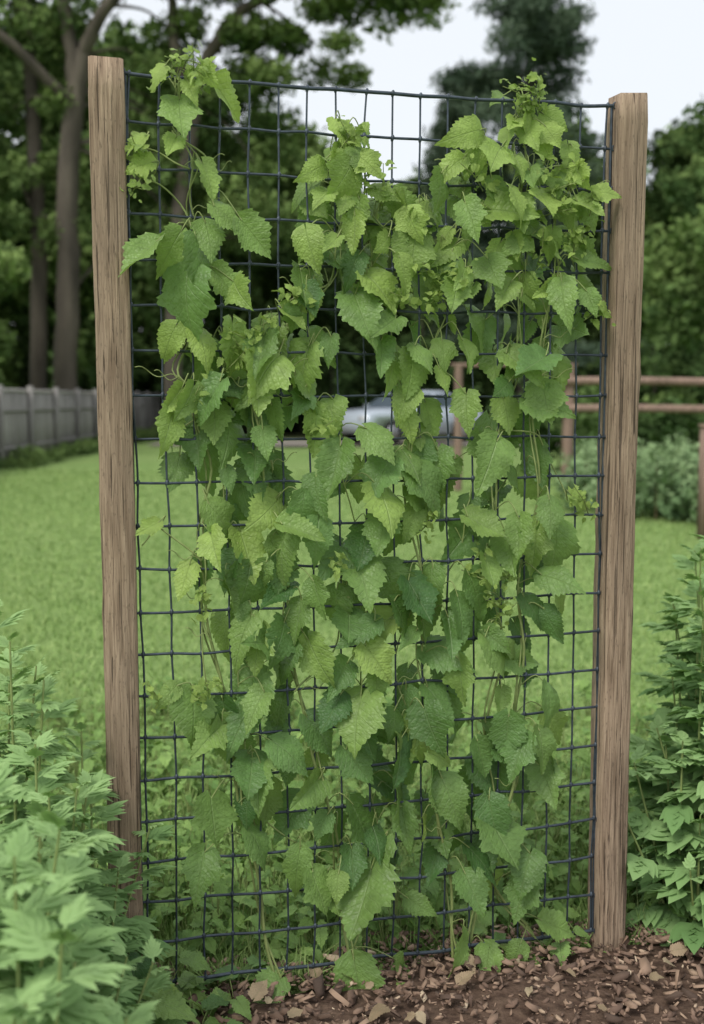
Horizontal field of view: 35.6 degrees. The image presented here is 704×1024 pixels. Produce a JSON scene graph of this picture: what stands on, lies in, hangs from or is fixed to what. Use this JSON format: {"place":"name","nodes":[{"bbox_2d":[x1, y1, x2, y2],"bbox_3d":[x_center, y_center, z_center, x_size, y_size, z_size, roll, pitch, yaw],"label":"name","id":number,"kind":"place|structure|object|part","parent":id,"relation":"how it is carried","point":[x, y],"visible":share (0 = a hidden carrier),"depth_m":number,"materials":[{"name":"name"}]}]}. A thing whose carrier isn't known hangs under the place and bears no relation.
{"place":"outdoors","nodes":[
{"label":"outdoors","id":0,"kind":"place"},
{"bbox_2d":[0,411,703,994],"bbox_3d":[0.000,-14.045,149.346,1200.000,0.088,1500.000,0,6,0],"label":"ground","id":1,"kind":"structure","parent":0,"point":[152,459],"depth_m":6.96,"materials":[{"name":"green plant"}]},
{"bbox_2d":[0,235,30,384],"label":"deciduous tree","id":2,"kind":"object","parent":1,"relation":"on","point":[12,267],"visible":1,"depth_m":23.04,"materials":[{"name":"green plant"}]},
{"bbox_2d":[0,53,86,388],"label":"deciduous tree","id":3,"kind":"object","parent":1,"relation":"on","point":[22,319],"visible":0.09,"depth_m":38.42,"materials":[{"name":"green plant"}]},
{"bbox_2d":[0,424,158,469],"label":"fence line weeds","id":4,"kind":"object","parent":1,"relation":"on","point":[30,459],"visible":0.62,"depth_m":21.64,"materials":[{"name":"green plant"}]},
{"bbox_2d":[0,385,161,462],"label":"wooden board fence","id":5,"kind":"object","parent":1,"relation":"on","point":[50,419],"visible":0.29,"depth_m":23.55,"materials":[{"name":"grey wood"}]},
{"bbox_2d":[0,0,167,393],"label":"deciduous tree","id":6,"kind":"object","parent":1,"relation":"on","point":[49,130],"visible":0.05,"depth_m":37.78,"materials":[{"name":"green plant"}]},
{"bbox_2d":[0,0,243,390],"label":"oak tree","id":7,"kind":"object","parent":1,"relation":"on","point":[64,86],"visible":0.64,"depth_m":29.59,"materials":[{"name":"green plant"}]},
{"bbox_2d":[5,17,337,399],"bbox_3d":[-6.181,-9.622,38.682,11.810,14.167,10.801,0,6,0],"label":"deciduous tree","id":8,"kind":"object","parent":1,"relation":"on","point":[148,317],"visible":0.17,"depth_m":37.07,"materials":[{"name":"green plant"}]},
{"bbox_2d":[204,108,389,430],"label":"deciduous tree","id":9,"kind":"object","parent":1,"relation":"on","point":[266,297],"visible":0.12,"depth_m":42.12,"materials":[{"name":"green plant"}]},
{"bbox_2d":[161,0,461,400],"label":"oak tree","id":10,"kind":"object","parent":1,"relation":"on","point":[286,37],"visible":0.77,"depth_m":29.86,"materials":[{"name":"green plant"}]},
{"bbox_2d":[6,317,703,433],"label":"thicket","id":11,"kind":"object","parent":1,"relation":"on","point":[666,361],"visible":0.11,"depth_m":40.19,"materials":[{"name":"green plant"}]},
{"bbox_2d":[14,676,697,973],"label":"ground cover weeds","id":12,"kind":"object","parent":1,"relation":"on","point":[301,913],"visible":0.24,"depth_m":2.84,"materials":[{"name":"green plant"}]},
{"bbox_2d":[88,55,647,983],"bbox_3d":[0.057,0.154,2.268,1.129,2.032,0.069,-1,6,-13],"label":"garden trellis","id":13,"kind":"object","parent":1,"relation":"on","point":[624,149],"visible":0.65,"depth_m":2.26,"materials":[{"name":"brown wood"}]},
{"bbox_2d":[118,39,621,1003],"bbox_3d":[0.036,0.078,2.244,1.053,1.952,0.242,-2,6,-16],"label":"climbing vine","id":14,"kind":"object","parent":13,"relation":"attached to","point":[354,889],"visible":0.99,"depth_m":2.21,"materials":[{"name":"green plant"}]},
{"bbox_2d":[338,221,437,388],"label":"deciduous tree","id":15,"kind":"object","parent":1,"relation":"on","point":[397,284],"visible":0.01,"depth_m":48.85,"materials":[{"name":"green plant"}]},
{"bbox_2d":[154,913,703,1023],"bbox_3d":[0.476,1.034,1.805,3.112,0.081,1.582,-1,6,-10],"label":"wood chip mulch","id":16,"kind":"object","parent":1,"relation":"on","point":[591,1000],"visible":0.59,"depth_m":2.27,"materials":[{"name":"brown wood"}]},
{"bbox_2d":[0,759,173,1023],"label":"mugwort plant","id":17,"kind":"object","parent":16,"relation":"on","point":[42,922],"visible":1,"depth_m":1.36,"materials":[{"name":"green plant"}]},
{"bbox_2d":[0,599,176,1013],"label":"mugwort plant","id":18,"kind":"object","parent":16,"relation":"on","point":[137,934],"visible":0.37,"depth_m":2.01,"materials":[{"name":"green plant"}]},
{"bbox_2d":[127,918,590,1023],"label":"broadleaf weeds","id":19,"kind":"object","parent":16,"relation":"on","point":[172,1006],"visible":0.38,"depth_m":2.21,"materials":[{"name":"green plant"}]},
{"bbox_2d":[247,942,687,1023],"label":"dry leaves","id":20,"kind":"object","parent":16,"relation":"on","point":[258,991],"visible":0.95,"depth_m":2.23,"materials":[{"name":"brown plant"}]},
{"bbox_2d":[395,61,514,394],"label":"pine tree","id":21,"kind":"object","parent":1,"relation":"on","point":[438,130],"visible":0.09,"depth_m":41.40,"materials":[{"name":"green plant"}]},
{"bbox_2d":[382,148,547,410],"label":"deciduous tree","id":22,"kind":"object","parent":1,"relation":"on","point":[406,330],"visible":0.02,"depth_m":46.57,"materials":[{"name":"green plant"}]},
{"bbox_2d":[434,0,653,401],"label":"pine tree","id":23,"kind":"object","parent":1,"relation":"on","point":[544,34],"visible":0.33,"depth_m":38.08,"materials":[{"name":"green plant"}]},
{"bbox_2d":[451,363,703,492],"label":"wooden rail fence","id":24,"kind":"object","parent":1,"relation":"on","point":[567,430],"visible":0.53,"depth_m":14.86,"materials":[{"name":"brown wood"}]},
{"bbox_2d":[513,109,666,428],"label":"deciduous tree","id":25,"kind":"object","parent":1,"relation":"on","point":[593,331],"visible":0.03,"depth_m":43.02,"materials":[{"name":"green plant"}]},
{"bbox_2d":[486,375,703,468],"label":"hedge","id":26,"kind":"object","parent":1,"relation":"on","point":[664,425],"visible":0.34,"depth_m":17.89,"materials":[{"name":"green plant"}]},
{"bbox_2d":[550,429,698,522],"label":"garden shrubs","id":27,"kind":"object","parent":1,"relation":"on","point":[666,480],"visible":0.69,"depth_m":11.39,"materials":[{"name":"green plant"}]},
{"bbox_2d":[548,116,703,348],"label":"deciduous tree","id":28,"kind":"object","parent":1,"relation":"on","point":[671,160],"visible":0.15,"depth_m":40.98,"materials":[{"name":"green plant"}]},
{"bbox_2d":[576,534,703,953],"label":"leafy garden plant","id":29,"kind":"object","parent":1,"relation":"on","point":[671,796],"visible":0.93,"depth_m":2.56,"materials":[{"name":"green plant"}]},
{"bbox_2d":[641,94,703,413],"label":"deciduous tree","id":30,"kind":"object","parent":1,"relation":"on","point":[673,276],"visible":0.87,"depth_m":23.13,"materials":[{"name":"green plant"}]},
{"bbox_2d":[694,167,703,179],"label":"deciduous tree","id":31,"kind":"object","parent":1,"relation":"on","point":[700,171],"visible":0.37,"depth_m":29.20,"materials":[{"name":"green plant"}]},
{"bbox_2d":[696,424,703,539],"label":"garden stake post","id":32,"kind":"object","parent":1,"relation":"on","point":[700,516],"visible":0.83,"depth_m":9.80,"materials":[{"name":"brown wood"}]},
{"bbox_2d":[0,0,703,344],"label":"sky","id":33,"kind":"structure","parent":0,"point":[655,48],"materials":[{"name":"white"}]},
{"bbox_2d":[149,439,557,445],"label":"gravel driveway","id":34,"kind":"structure","parent":0,"point":[304,442],"depth_m":30.35,"materials":[{"name":"grey gravel"}]},
{"bbox_2d":[341,391,481,443],"bbox_3d":[1.592,-2.687,30.881,4.380,1.450,2.020,-5,7,-38],"label":"parked car","id":35,"kind":"object","parent":34,"relation":"on","point":[378,412],"visible":0.27,"depth_m":29.82,"materials":[{"name":"paint"}]},
{"bbox_3d":[2.708,-3.137,30.763,0.990,0.370,0.104,-5,7,-38],"label":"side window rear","id":36,"kind":"part","parent":35,"relation":"part of","materials":[{"name":"grey glass"}]}
]}

